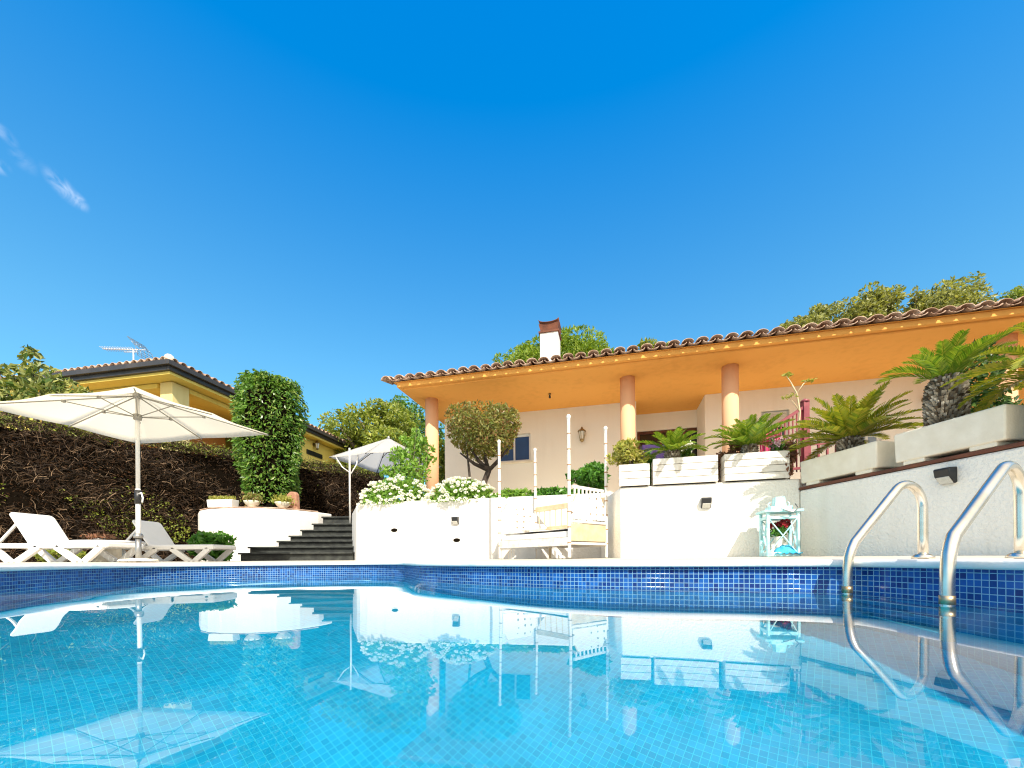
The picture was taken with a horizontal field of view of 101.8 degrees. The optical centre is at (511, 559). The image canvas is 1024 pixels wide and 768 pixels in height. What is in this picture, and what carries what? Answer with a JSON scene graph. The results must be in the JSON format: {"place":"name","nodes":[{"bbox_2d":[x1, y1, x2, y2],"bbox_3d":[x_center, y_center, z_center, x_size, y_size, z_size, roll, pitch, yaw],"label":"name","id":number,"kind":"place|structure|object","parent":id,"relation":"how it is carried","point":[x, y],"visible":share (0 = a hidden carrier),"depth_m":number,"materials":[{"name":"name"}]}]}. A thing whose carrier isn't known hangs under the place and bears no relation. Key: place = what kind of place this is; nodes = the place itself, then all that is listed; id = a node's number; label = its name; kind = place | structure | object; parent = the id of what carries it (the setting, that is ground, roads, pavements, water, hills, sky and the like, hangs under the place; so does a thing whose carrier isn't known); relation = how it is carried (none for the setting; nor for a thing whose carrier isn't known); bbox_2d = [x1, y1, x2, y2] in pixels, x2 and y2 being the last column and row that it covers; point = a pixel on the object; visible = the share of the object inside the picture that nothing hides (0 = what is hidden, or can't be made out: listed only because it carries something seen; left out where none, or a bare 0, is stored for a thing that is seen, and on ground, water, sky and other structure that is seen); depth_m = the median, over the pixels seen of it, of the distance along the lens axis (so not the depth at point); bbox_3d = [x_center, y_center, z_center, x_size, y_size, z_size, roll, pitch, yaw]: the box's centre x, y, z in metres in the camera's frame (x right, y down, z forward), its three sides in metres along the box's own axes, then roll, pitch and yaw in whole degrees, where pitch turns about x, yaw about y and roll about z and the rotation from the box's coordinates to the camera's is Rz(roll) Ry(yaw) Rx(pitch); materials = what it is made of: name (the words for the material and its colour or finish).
{"place":"outdoors","nodes":[
{"label":"outdoors","id":0,"kind":"place"},
{"bbox_2d":[79,532,114,539],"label":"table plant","id":1,"kind":"object","parent":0,"point":[99,536],"visible":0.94,"depth_m":6.44,"materials":[{"name":"brown plant"}]},
{"bbox_2d":[0,555,1013,564],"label":"pool deck","id":2,"kind":"structure","parent":0,"point":[654,559],"depth_m":4.22,"materials":[{"name":"white stone"}]},
{"bbox_2d":[0,344,93,432],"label":"loquat tree","id":3,"kind":"object","parent":2,"relation":"on","point":[34,381],"visible":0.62,"depth_m":9.19,"materials":[{"name":"plant"}]},
{"bbox_2d":[33,549,86,561],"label":"shrub","id":4,"kind":"object","parent":2,"relation":"on","point":[56,555],"visible":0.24,"depth_m":7.65,"materials":[{"name":"green plant"}]},
{"bbox_2d":[0,512,143,561],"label":"sun lounger","id":5,"kind":"object","parent":2,"relation":"on","point":[40,533],"visible":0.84,"depth_m":5.81,"materials":[{"name":"white plastic"}]},
{"bbox_2d":[69,540,144,561],"bbox_3d":[-6.351,-0.130,6.550,0.860,0.335,0.860,0,0,0],"label":"side table","id":6,"kind":"object","parent":2,"relation":"on","point":[117,553],"visible":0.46,"depth_m":6.40,"materials":[{"name":"white plastic"}]},
{"bbox_2d":[0,387,267,561],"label":"parasol","id":7,"kind":"object","parent":2,"relation":"on","point":[137,416],"visible":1,"depth_m":5.70,"materials":[{"name":"cream canvas"},{"name":"white painted metal"}]},
{"bbox_2d":[122,520,235,561],"bbox_3d":[-5.792,-0.302,7.140,1.750,0.742,0.595,0,0,0],"label":"sun lounger","id":8,"kind":"object","parent":2,"relation":"on","point":[156,538],"visible":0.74,"depth_m":6.99,"materials":[{"name":"white plastic"}]},
{"bbox_2d":[0,411,386,561],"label":"hedge","id":9,"kind":"object","parent":2,"relation":"on","point":[74,484],"visible":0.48,"depth_m":9.37,"materials":[{"name":"black plant"}]},
{"bbox_2d":[186,530,236,560],"bbox_3d":[-5.785,-0.245,8.029,0.978,0.702,0.624,0,0,0],"label":"garden shrub","id":10,"kind":"object","parent":2,"relation":"on","point":[199,537],"visible":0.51,"depth_m":7.91,"materials":[{"name":"green plant"}]},
{"bbox_2d":[198,507,330,560],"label":"garden wall","id":11,"kind":"structure","parent":2,"relation":"on","point":[258,526],"depth_m":9.02,"materials":[{"name":"paint"}]},
{"bbox_2d":[207,495,238,507],"bbox_3d":[-6.343,-1.286,9.137,0.595,0.283,0.239,0,0,4],"label":"window box","id":12,"kind":"object","parent":11,"relation":"on","point":[221,501],"visible":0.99,"depth_m":9.04,"materials":[{"name":"white concrete"}]},
{"bbox_2d":[239,491,263,506],"bbox_3d":[-5.663,-1.324,9.084,0.578,0.354,0.460,0,0,0],"label":"flower bowl","id":13,"kind":"object","parent":11,"relation":"on","point":[251,499],"visible":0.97,"depth_m":9.00,"materials":[{"name":"white ceramic"}]},
{"bbox_2d":[268,493,297,507],"bbox_3d":[-5.126,-1.333,9.322,0.551,0.360,0.523,0,0,0],"label":"flower bowl","id":14,"kind":"object","parent":11,"relation":"on","point":[282,501],"visible":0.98,"depth_m":9.23,"materials":[{"name":"white ceramic"}]},
{"bbox_2d":[287,492,299,508],"bbox_3d":[-5.043,-1.354,9.547,0.289,0.424,0.135,0,0,0],"label":"carved stone","id":15,"kind":"object","parent":11,"relation":"on","point":[295,496],"visible":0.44,"depth_m":9.52,"materials":[{"name":"orange stone"}]},
{"bbox_2d":[238,516,354,560],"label":"stone stairs","id":16,"kind":"structure","parent":2,"relation":"on","point":[329,538],"depth_m":8.19,"materials":[{"name":"stone"}]},
{"bbox_2d":[329,436,441,522],"bbox_3d":[-3.190,-1.964,10.425,2.063,2.395,2.275,0,0,17],"label":"parasol","id":17,"kind":"object","parent":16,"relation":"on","point":[372,456],"visible":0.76,"depth_m":10.36,"materials":[{"name":"white canvas"},{"name":"white painted metal"}]},
{"bbox_2d":[352,493,604,560],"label":"garden wall","id":18,"kind":"structure","parent":2,"relation":"on","point":[412,530],"depth_m":6.88,"materials":[{"name":"white paint"}]},
{"bbox_2d":[451,517,458,524],"bbox_3d":[-0.929,-0.644,6.791,0.105,0.126,0.084,0,0,12],"label":"solar wall lamp","id":19,"kind":"object","parent":18,"relation":"attached to","point":[455,520],"visible":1,"depth_m":6.76,"materials":[{"name":"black plastic"}]},
{"bbox_2d":[497,414,607,558],"bbox_3d":[0.523,-0.884,5.720,0.765,1.724,1.400,0,0,-40],"label":"garden daybed","id":20,"kind":"object","parent":2,"relation":"on","point":[516,519],"visible":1,"depth_m":5.41,"materials":[{"name":"white paint"}]},
{"bbox_2d":[601,479,805,557],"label":"garden wall","id":21,"kind":"structure","parent":2,"relation":"on","point":[670,521],"depth_m":4.88,"materials":[{"name":"white paint"}]},
{"bbox_2d":[619,463,649,488],"bbox_3d":[1.514,-1.029,5.163,0.354,0.265,0.302,0,0,15],"label":"planter box","id":22,"kind":"object","parent":21,"relation":"on","point":[634,475],"visible":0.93,"depth_m":5.02,"materials":[{"name":"white paint"}]},
{"bbox_2d":[605,437,650,465],"bbox_3d":[1.443,-1.317,5.165,0.448,0.417,0.408,0,0,-42],"label":"garden shrub","id":23,"kind":"object","parent":22,"relation":"in","point":[627,451],"visible":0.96,"depth_m":5.09,"materials":[{"name":"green plant"}]},
{"bbox_2d":[651,455,717,485],"bbox_3d":[2.064,-1.056,5.018,0.711,0.310,0.302,0,0,15],"label":"planter box","id":24,"kind":"object","parent":21,"relation":"on","point":[686,470],"visible":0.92,"depth_m":4.88,"materials":[{"name":"white paint"}]},
{"bbox_2d":[637,426,708,461],"bbox_3d":[1.924,-1.362,5.025,0.816,0.455,0.819,0,0,24],"label":"cycad","id":25,"kind":"object","parent":24,"relation":"in","point":[672,443],"visible":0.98,"depth_m":4.92,"materials":[{"name":"plant"}]},
{"bbox_2d":[680,440,694,456],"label":"flower plant","id":26,"kind":"object","parent":24,"relation":"in","point":[685,450],"visible":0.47,"depth_m":5.11,"materials":[{"name":"green plant"}]},
{"bbox_2d":[701,497,711,507],"bbox_3d":[2.243,-0.662,4.803,0.105,0.126,0.084,0,0,15],"label":"solar wall lamp","id":27,"kind":"object","parent":21,"relation":"attached to","point":[706,502],"visible":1,"depth_m":4.78,"materials":[{"name":"black plastic"}]},
{"bbox_2d":[716,451,725,482],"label":"trailing plant","id":28,"kind":"object","parent":21,"relation":"on","point":[720,454],"visible":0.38,"depth_m":4.96,"materials":[{"name":"brown plant"}]},
{"bbox_2d":[719,450,789,482],"bbox_3d":[2.790,-1.061,4.825,0.656,0.310,0.302,0,0,15],"label":"planter box","id":29,"kind":"object","parent":21,"relation":"on","point":[755,466],"visible":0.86,"depth_m":4.69,"materials":[{"name":"white paint"}]},
{"bbox_2d":[704,412,797,452],"bbox_3d":[2.767,-1.384,4.828,0.984,0.507,1.019,0,0,0],"label":"cycad","id":30,"kind":"object","parent":29,"relation":"in","point":[749,434],"visible":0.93,"depth_m":4.68,"materials":[{"name":"plant"}]},
{"bbox_2d":[768,436,796,450],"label":"flower plant","id":31,"kind":"object","parent":29,"relation":"in","point":[775,445],"visible":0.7,"depth_m":4.69,"materials":[{"name":"pink plant"}]},
{"bbox_2d":[781,371,817,455],"bbox_3d":[3.188,-1.619,4.607,0.424,0.930,0.186,0,0,0],"label":"stalk plant","id":32,"kind":"object","parent":29,"relation":"in","point":[797,396],"visible":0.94,"depth_m":4.61,"materials":[{"name":"yellow plant"}]},
{"bbox_2d":[784,440,798,478],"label":"trailing plant","id":33,"kind":"object","parent":21,"relation":"on","point":[793,455],"visible":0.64,"depth_m":4.62,"materials":[{"name":"brown plant"}]},
{"bbox_2d":[756,497,803,556],"bbox_3d":[2.794,-0.347,4.345,0.355,0.620,0.321,0,0,14],"label":"garden lantern","id":34,"kind":"object","parent":2,"relation":"on","point":[778,506],"visible":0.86,"depth_m":4.29,"materials":[{"name":"teal paint"}]},
{"bbox_2d":[774,545,802,554],"bbox_3d":[2.834,-0.107,4.310,0.245,0.108,0.205,0,0,14],"label":"crumpled cloth","id":35,"kind":"object","parent":34,"relation":"in","point":[786,549],"visible":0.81,"depth_m":4.25,"materials":[{"name":"teal fabric"}]},
{"bbox_2d":[770,519,790,548],"bbox_3d":[2.808,-0.252,4.376,0.265,0.370,0.244,0,0,0],"label":"rose vase","id":36,"kind":"object","parent":35,"relation":"on","point":[782,525],"visible":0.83,"depth_m":4.35,"materials":[{"name":"red glass"}]},
{"bbox_2d":[799,441,1023,555],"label":"garden wall","id":37,"kind":"structure","parent":2,"relation":"on","point":[834,515],"depth_m":3.49,"materials":[{"name":"paint"}]},
{"bbox_2d":[800,441,904,485],"bbox_3d":[3.390,-0.939,4.173,0.359,0.272,0.829,0,0,-9],"label":"concrete trough","id":38,"kind":"object","parent":37,"relation":"on","point":[874,456],"visible":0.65,"depth_m":3.99,"materials":[{"name":"concrete"}]},
{"bbox_2d":[782,380,923,460],"bbox_3d":[3.359,-1.335,4.173,1.163,0.680,1.300,0,0,0],"label":"cycad","id":39,"kind":"object","parent":38,"relation":"in","point":[846,426],"visible":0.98,"depth_m":4.02,"materials":[{"name":"plant"}]},
{"bbox_2d":[933,466,956,484],"bbox_3d":[3.344,-0.650,3.212,0.084,0.126,0.105,0,0,-9],"label":"solar wall lamp","id":40,"kind":"object","parent":37,"relation":"attached to","point":[946,475],"visible":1,"depth_m":3.19,"materials":[{"name":"black plastic"}]},
{"bbox_2d":[894,404,1023,465],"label":"concrete trough","id":41,"kind":"object","parent":37,"relation":"on","point":[1000,425],"visible":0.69,"depth_m":3.12,"materials":[{"name":"concrete"}]},
{"bbox_2d":[875,328,1018,426],"bbox_3d":[3.509,-1.370,3.350,0.796,0.767,0.832,0,0,0],"label":"cycad","id":42,"kind":"object","parent":41,"relation":"in","point":[939,404],"visible":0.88,"depth_m":3.27,"materials":[{"name":"plant"}]},
{"bbox_2d":[841,461,1023,605],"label":"pool ladder","id":43,"kind":"object","parent":2,"relation":"attached to","point":[961,525],"visible":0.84,"depth_m":1.70,"materials":[{"name":"metal"}]},
{"bbox_2d":[0,575,1023,767],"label":"pool water","id":44,"kind":"structure","parent":0,"point":[359,671],"depth_m":0.60,"materials":[{"name":"blue liquid"}]},
{"bbox_2d":[0,565,1023,607],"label":"pool basin","id":45,"kind":"object","parent":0,"point":[998,587],"visible":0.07,"depth_m":2.39,"materials":[{"name":"blue tile"}]},
{"bbox_2d":[0,559,1023,571],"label":"pool coping","id":46,"kind":"object","parent":45,"relation":"on","point":[1000,564],"visible":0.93,"depth_m":2.36,"materials":[{"name":"white stone"}]},
{"bbox_2d":[0,0,1023,498],"label":"sky","id":47,"kind":"structure","parent":0,"point":[334,198],"materials":[{"name":"blue"}]},
{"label":"concrete trough","id":48,"kind":"object","parent":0,"visible":0},
{"bbox_2d":[940,322,1023,412],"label":"cycad","id":49,"kind":"object","parent":48,"relation":"in","point":[1016,363],"visible":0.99,"depth_m":2.98,"materials":[{"name":"green leaf"},{"name":"bark"}]},
{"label":"terrace ground","id":50,"kind":"structure","parent":0,"visible":0},
{"bbox_2d":[226,368,310,506],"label":"topiary column","id":51,"kind":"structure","parent":50,"relation":"on","point":[270,407],"depth_m":9.52,"materials":[{"name":"green plant"}]},
{"bbox_2d":[317,397,425,479],"bbox_3d":[-6.577,-4.579,21.244,6.055,7.742,4.154,0,0,-17],"label":"background tree","id":52,"kind":"object","parent":50,"relation":"on","point":[385,423],"visible":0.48,"depth_m":20.38,"materials":[{"name":"green plant"}]},
{"bbox_2d":[356,474,429,505],"bbox_3d":[-2.019,-1.139,7.304,1.360,0.738,0.722,0,0,0],"label":"flowering bush","id":53,"kind":"object","parent":50,"relation":"on","point":[404,490],"visible":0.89,"depth_m":7.14,"materials":[{"name":"white plant"}]},
{"bbox_2d":[379,427,436,484],"bbox_3d":[-1.932,-1.623,7.737,1.092,1.706,0.700,0,0,0],"label":"garden shrub","id":54,"kind":"object","parent":50,"relation":"on","point":[412,464],"visible":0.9,"depth_m":7.70,"materials":[{"name":"green plant"}]},
{"bbox_2d":[385,393,444,483],"bbox_3d":[-5.262,-5.131,23.915,4.060,8.802,2.681,0,0,0],"label":"background tree","id":55,"kind":"object","parent":50,"relation":"on","point":[422,417],"visible":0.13,"depth_m":23.52,"materials":[{"name":"green plant"}]},
{"bbox_2d":[425,436,444,483],"bbox_3d":[-2.014,-2.217,12.102,1.148,2.890,1.023,0,0,0],"label":"hedge","id":56,"kind":"object","parent":50,"relation":"on","point":[442,464],"visible":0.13,"depth_m":11.88,"materials":[{"name":"green plant"}]},
{"bbox_2d":[425,476,495,502],"bbox_3d":[-0.835,-1.100,7.033,1.292,0.644,0.706,0,0,0],"label":"flowering bush","id":57,"kind":"object","parent":50,"relation":"on","point":[456,488],"visible":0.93,"depth_m":6.86,"materials":[{"name":"white plant"}]},
{"bbox_2d":[444,399,521,484],"bbox_3d":[-0.511,-1.836,7.549,1.412,2.115,1.383,0,0,0],"label":"clipped tree","id":58,"kind":"object","parent":50,"relation":"on","point":[486,431],"visible":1,"depth_m":7.29,"materials":[{"name":"green plant"}]},
{"bbox_2d":[490,487,533,497],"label":"shrub","id":59,"kind":"object","parent":50,"relation":"on","point":[509,492],"visible":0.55,"depth_m":6.69,"materials":[{"name":"green plant"}]},
{"bbox_2d":[492,324,613,365],"bbox_3d":[2.379,-7.126,24.628,7.591,12.718,5.014,0,0,30],"label":"background tree","id":60,"kind":"object","parent":50,"relation":"on","point":[527,350],"visible":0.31,"depth_m":23.53,"materials":[{"name":"green plant"}]},
{"bbox_2d":[530,484,581,495],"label":"shrub","id":61,"kind":"object","parent":50,"relation":"on","point":[552,490],"visible":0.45,"depth_m":6.56,"materials":[{"name":"green plant"}]},
{"bbox_2d":[565,460,610,493],"bbox_3d":[1.232,-1.224,6.764,0.722,0.863,0.644,0,0,0],"label":"garden shrub","id":62,"kind":"object","parent":50,"relation":"on","point":[591,475],"visible":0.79,"depth_m":6.59,"materials":[{"name":"green plant"}]},
{"bbox_2d":[642,451,655,485],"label":"garden shrub","id":63,"kind":"object","parent":50,"relation":"on","point":[649,461],"visible":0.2,"depth_m":5.42,"materials":[{"name":"green plant"}]},
{"bbox_2d":[637,337,669,349],"bbox_3d":[7.792,-6.286,21.946,2.737,10.913,1.961,0,0,0],"label":"background tree","id":64,"kind":"object","parent":50,"relation":"on","point":[652,342],"visible":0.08,"depth_m":21.73,"materials":[{"name":"green plant"}]},
{"bbox_2d":[381,296,1023,497],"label":"villa","id":65,"kind":"object","parent":50,"relation":"on","point":[702,384],"visible":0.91,"depth_m":7.81,"materials":[{"name":"beige paint"}]},
{"bbox_2d":[501,434,532,463],"bbox_3d":[0.045,-2.531,9.523,0.892,0.664,0.200,0,0,14],"label":"window","id":66,"kind":"structure","parent":65,"relation":"in","point":[521,451],"depth_m":9.54,"materials":[{"name":"blue glass"}]},
{"bbox_2d":[578,427,585,441],"bbox_3d":[1.518,-2.711,8.992,0.171,0.338,0.240,0,0,24],"label":"wall lantern","id":67,"kind":"object","parent":65,"relation":"attached to","point":[581,431],"depth_m":8.93,"materials":[{"name":"gold metal"}]},
{"bbox_2d":[642,445,663,458],"bbox_3d":[2.761,-1.939,8.000,0.517,0.558,0.091,0,0,0],"label":"towel","id":68,"kind":"object","parent":65,"relation":"hanging from","point":[659,456],"visible":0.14,"depth_m":8.00,"materials":[{"name":"purple fabric"}]},
{"bbox_2d":[637,428,696,458],"bbox_3d":[3.669,-1.933,9.559,1.520,2.111,0.070,0,0,14],"label":"porch door","id":69,"kind":"structure","parent":65,"relation":"in","point":[648,435],"depth_m":9.64,"materials":[{"name":"brown glass"}]},
{"bbox_2d":[759,410,787,446],"bbox_3d":[5.205,-2.601,8.246,0.596,0.706,0.200,0,0,14],"label":"window","id":70,"kind":"structure","parent":65,"relation":"in","point":[774,413],"depth_m":8.23,"materials":[{"name":"white plastic"}]},
{"bbox_2d":[863,427,879,442],"bbox_3d":[6.742,-2.209,7.933,0.422,0.626,0.070,0,0,14],"label":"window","id":71,"kind":"structure","parent":65,"relation":"in","point":[871,438],"depth_m":7.90,"materials":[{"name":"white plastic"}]},
{"bbox_2d":[726,440,740,453],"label":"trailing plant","id":72,"kind":"object","parent":50,"relation":"on","point":[737,449],"visible":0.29,"depth_m":5.19,"materials":[{"name":"brown plant"}]},
{"bbox_2d":[757,399,809,471],"bbox_3d":[3.332,-1.446,5.200,0.763,1.143,0.100,0,0,0],"label":"stair railing","id":73,"kind":"object","parent":50,"relation":"on","point":[805,412],"visible":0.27,"depth_m":5.18,"materials":[{"name":"metal"}]},
{"bbox_2d":[760,433,779,451],"bbox_3d":[3.359,-1.412,5.400,0.290,0.501,0.091,0,0,0],"label":"towel","id":74,"kind":"object","parent":73,"relation":"hanging from","point":[763,448],"visible":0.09,"depth_m":5.40,"materials":[{"name":"pink fabric"}]},
{"bbox_2d":[779,300,843,329],"bbox_3d":[13.941,-6.652,19.490,3.799,11.535,2.340,0,0,-42],"label":"background tree","id":75,"kind":"object","parent":50,"relation":"on","point":[819,313],"visible":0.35,"depth_m":18.73,"materials":[{"name":"green plant"}]},
{"bbox_2d":[810,437,835,456],"bbox_3d":[4.240,-1.276,5.600,0.487,0.787,0.030,0,0,0],"label":"terrace railing","id":76,"kind":"object","parent":50,"relation":"on","point":[827,450],"visible":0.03,"depth_m":5.59,"materials":[{"name":"metal"}]},
{"bbox_2d":[830,281,910,322],"bbox_3d":[15.285,-6.326,17.982,3.396,10.894,2.199,0,0,0],"label":"background tree","id":77,"kind":"object","parent":50,"relation":"on","point":[883,300],"visible":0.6,"depth_m":17.43,"materials":[{"name":"green plant"}]},
{"bbox_2d":[903,271,997,313],"bbox_3d":[18.073,-6.420,16.892,3.837,11.078,2.650,0,0,-12],"label":"background tree","id":78,"kind":"object","parent":50,"relation":"on","point":[937,298],"visible":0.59,"depth_m":16.52,"materials":[{"name":"green plant"}]},
{"bbox_2d":[961,335,1023,413],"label":"garden shrub","id":79,"kind":"object","parent":50,"relation":"on","point":[1005,399],"visible":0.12,"depth_m":5.54,"materials":[{"name":"green plant"}]},
{"bbox_3d":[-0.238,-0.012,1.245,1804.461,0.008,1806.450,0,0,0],"label":"ground","id":80,"kind":"structure","parent":0,"visible":0},
{"bbox_2d":[2,354,351,469],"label":"neighbour house","id":81,"kind":"structure","parent":80,"relation":"on","point":[169,377],"depth_m":12.85,"materials":[{"name":"yellow painted plaster"},{"name":"terracotta"},{"name":"dark painted wood"}]},
{"bbox_2d":[99,336,152,359],"bbox_3d":[-12.294,-6.398,13.200,1.402,1.100,0.616,0,0,0],"label":"tv aerial","id":82,"kind":"object","parent":81,"relation":"on","point":[139,346],"visible":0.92,"depth_m":13.19,"materials":[{"name":"white metal"}]},
{"bbox_2d":[312,440,319,449],"bbox_3d":[-8.876,-5.215,18.889,0.328,0.459,0.230,0,0,0],"label":"wall lantern","id":83,"kind":"object","parent":81,"relation":"attached to","point":[316,444],"depth_m":18.84,"materials":[{"name":"beige metal"}]},
{"bbox_2d":[992,284,1023,301],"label":"background tree","id":84,"kind":"object","parent":80,"relation":"on","point":[1018,290],"visible":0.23,"depth_m":33.28,"materials":[{"name":"green plant"}]}
]}

